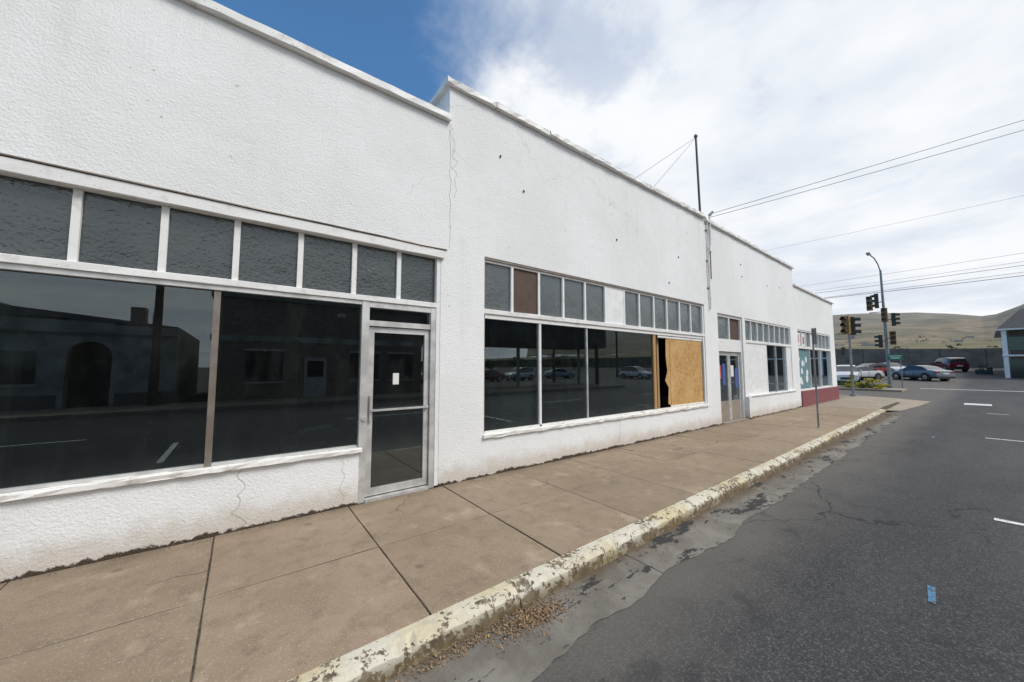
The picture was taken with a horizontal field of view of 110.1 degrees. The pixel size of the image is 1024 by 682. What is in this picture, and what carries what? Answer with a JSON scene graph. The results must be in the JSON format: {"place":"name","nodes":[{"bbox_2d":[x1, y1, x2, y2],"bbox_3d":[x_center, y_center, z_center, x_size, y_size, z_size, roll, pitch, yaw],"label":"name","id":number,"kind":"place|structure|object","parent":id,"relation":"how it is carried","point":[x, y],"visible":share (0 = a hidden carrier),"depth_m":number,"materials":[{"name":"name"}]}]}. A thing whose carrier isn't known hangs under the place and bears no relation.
{"place":"outdoors","nodes":[
{"label":"outdoors","id":0,"kind":"place"},
{"bbox_2d":[0,395,929,681],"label":"sidewalk","id":1,"kind":"structure","parent":0,"point":[246,605],"depth_m":2.95,"materials":[{"name":"concrete"}]},
{"bbox_2d":[811,328,820,427],"bbox_3d":[8.347,1.003,9.832,0.117,2.720,0.287,-1,-4,13],"label":"parking sign","id":2,"kind":"object","parent":1,"relation":"on","point":[814,335],"visible":1,"depth_m":9.83,"materials":[{"name":"metal"}]},
{"bbox_2d":[840,316,861,395],"bbox_3d":[19.172,0.844,20.189,1.071,4.539,0.533,0,-4,5],"label":"traffic light","id":3,"kind":"object","parent":1,"relation":"on","point":[848,325],"visible":0.98,"depth_m":20.19,"materials":[{"name":"metal"}]},
{"bbox_2d":[212,0,1023,315],"label":"sky","id":4,"kind":"structure","parent":0,"point":[778,96],"materials":[{"name":"white"}]},
{"bbox_2d":[531,368,1023,681],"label":"road","id":5,"kind":"structure","parent":0,"point":[814,591],"depth_m":3.06,"materials":[{"name":"grey asphalt"}]},
{"bbox_2d":[2,408,1013,681],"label":"dry leaf litter","id":6,"kind":"object","parent":5,"relation":"on","point":[532,620],"visible":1,"depth_m":2.54,"materials":[{"name":"brown plant"}]},
{"bbox_2d":[386,413,901,681],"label":"gutter","id":7,"kind":"object","parent":5,"relation":"on","point":[536,653],"visible":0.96,"depth_m":2.90,"materials":[{"name":"concrete"}]},
{"bbox_2d":[836,365,861,382],"bbox_3d":[32.855,3.232,35.165,2.140,1.770,4.720,-4,-6,43],"label":"parked suv","id":8,"kind":"object","parent":5,"relation":"on","point":[843,372],"visible":0.62,"depth_m":33.89,"materials":[{"name":"paint"}]},
{"bbox_2d":[856,366,884,379],"bbox_3d":[36.475,3.406,37.834,4.720,1.510,2.140,0,-4,-7],"label":"parked car","id":9,"kind":"object","parent":5,"relation":"on","point":[870,372],"visible":0.37,"depth_m":37.08,"materials":[{"name":"paint"}]},
{"bbox_2d":[858,363,886,375],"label":"parked car","id":10,"kind":"object","parent":5,"relation":"on","point":[881,367],"visible":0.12,"depth_m":41.98,"materials":[{"name":"paint"}]},
{"bbox_2d":[866,252,893,387],"bbox_3d":[28.468,-1.591,27.772,1.816,10.560,0.413,1,-4,-15],"label":"street lamp","id":11,"kind":"object","parent":5,"relation":"on","point":[889,376],"visible":0.84,"depth_m":27.83,"materials":[{"name":"metal"}]},
{"bbox_2d":[878,363,905,371],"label":"parked car","id":12,"kind":"object","parent":5,"relation":"on","point":[895,366],"visible":0.12,"depth_m":41.80,"materials":[{"name":"paint"}]},
{"bbox_2d":[888,354,902,387],"bbox_3d":[29.268,2.291,27.235,0.105,2.600,0.800,3,-5,-37],"label":"street name sign","id":13,"kind":"object","parent":5,"relation":"on","point":[895,357],"visible":1,"depth_m":27.15,"materials":[{"name":"metal"}]},
{"bbox_2d":[891,365,954,380],"bbox_3d":[40.633,3.182,35.660,2.140,1.510,4.720,0,-4,5],"label":"parked car","id":14,"kind":"object","parent":5,"relation":"on","point":[925,372],"visible":0.94,"depth_m":34.52,"materials":[{"name":"paint"}]},
{"bbox_2d":[929,357,969,371],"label":"parked suv","id":15,"kind":"object","parent":5,"relation":"on","point":[953,363],"visible":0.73,"depth_m":43.39,"materials":[{"name":"paint"}]},
{"bbox_2d":[920,388,1023,603],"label":"road markings","id":16,"kind":"object","parent":5,"relation":"on","point":[931,590],"visible":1,"depth_m":4.11,"materials":[{"name":"paint"}]},
{"bbox_2d":[839,386,906,391],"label":"curb","id":17,"kind":"structure","parent":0,"point":[873,389],"depth_m":26.08,"materials":[{"name":"concrete"}]},
{"bbox_2d":[837,378,890,388],"bbox_3d":[26.701,3.281,27.720,1.677,0.915,3.480,2,-5,-26],"label":"flowering shrub","id":18,"kind":"object","parent":17,"relation":"on","point":[866,384],"visible":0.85,"depth_m":26.89,"materials":[{"name":"green plant"}]},
{"bbox_2d":[835,341,1001,411],"bbox_3d":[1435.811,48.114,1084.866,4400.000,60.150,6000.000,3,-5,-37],"label":"ground","id":19,"kind":"structure","parent":0,"point":[976,345],"depth_m":117.08,"materials":[{"name":"soil"}]},
{"bbox_2d":[0,0,836,583],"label":"walls","id":20,"kind":"structure","parent":19,"relation":"on","point":[178,96],"depth_m":4.31,"materials":[{"name":"white paint"}]},
{"bbox_2d":[0,276,785,487],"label":"interior","id":21,"kind":"object","parent":20,"relation":"attached to","point":[98,380],"visible":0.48,"depth_m":8.52,"materials":[{"name":"glass"}]},
{"bbox_2d":[0,153,832,503],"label":"window and door frames","id":22,"kind":"structure","parent":20,"relation":"attached to","point":[70,269],"depth_m":4.44,"materials":[{"name":"white paint"}]},
{"bbox_2d":[0,175,829,487],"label":"glazing and boards","id":23,"kind":"structure","parent":22,"relation":"in","point":[622,367],"depth_m":5.18,"materials":[{"name":"grey glass"}]},
{"bbox_2d":[0,0,838,527],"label":"copings and sills","id":24,"kind":"object","parent":20,"relation":"attached to","point":[766,404],"visible":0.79,"depth_m":5.03,"materials":[{"name":"paint"}]},
{"bbox_2d":[500,134,779,308],"bbox_3d":[4.977,-3.680,10.216,13.320,5.524,0.682,3,-5,-37],"label":"service mast and conduits","id":25,"kind":"object","parent":20,"relation":"attached to","point":[709,246],"visible":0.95,"depth_m":10.46,"materials":[{"name":"grey metal"}]},
{"bbox_2d":[286,409,886,681],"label":"kerb","id":26,"kind":"structure","parent":19,"relation":"on","point":[399,652],"depth_m":2.72,"materials":[{"name":"paint"}]},
{"bbox_2d":[835,348,1003,367],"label":"retaining wall","id":27,"kind":"structure","parent":19,"relation":"on","point":[987,357],"depth_m":52.61,"materials":[{"name":"concrete"}]},
{"bbox_2d":[845,335,1001,348],"bbox_3d":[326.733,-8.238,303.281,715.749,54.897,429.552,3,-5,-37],"label":"distant trees","id":28,"kind":"object","parent":19,"relation":"on","point":[950,346],"visible":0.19,"depth_m":60.83,"materials":[{"name":"green plant"}]},
{"bbox_2d":[994,309,1023,377],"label":"corner shop building","id":29,"kind":"structure","parent":19,"relation":"on","point":[1009,332],"depth_m":34.77,"materials":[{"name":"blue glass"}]},
{"bbox_2d":[833,304,1023,346],"bbox_3d":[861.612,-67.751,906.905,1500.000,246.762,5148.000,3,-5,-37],"label":"hills","id":30,"kind":"structure","parent":0,"point":[935,328],"depth_m":706.02,"materials":[{"name":"green plant"}]},
{"bbox_2d":[834,332,973,345],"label":"hillside houses","id":31,"kind":"structure","parent":30,"relation":"on","point":[873,344],"depth_m":481.18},
{"bbox_2d":[975,365,992,373],"bbox_3d":[52.538,3.174,39.823,1.000,1.001,1.235,3,-5,-37],"label":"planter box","id":32,"kind":"object","parent":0,"point":[988,370],"visible":1,"depth_m":39.59,"materials":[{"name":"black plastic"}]},
{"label":"sidewalk","id":33,"kind":"structure","parent":0,"visible":0},
{"bbox_3d":[28.332,-4.115,6.440,0.328,12.800,2.200,3,-5,-37],"label":"utility pole","id":34,"kind":"object","parent":33,"relation":"on","visible":0},
{"bbox_2d":[712,120,1023,297],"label":"overhead wires","id":35,"kind":"object","parent":34,"relation":"attached to","point":[899,222],"visible":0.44,"depth_m":22.31,"materials":[{"name":"black metal"}]}
]}

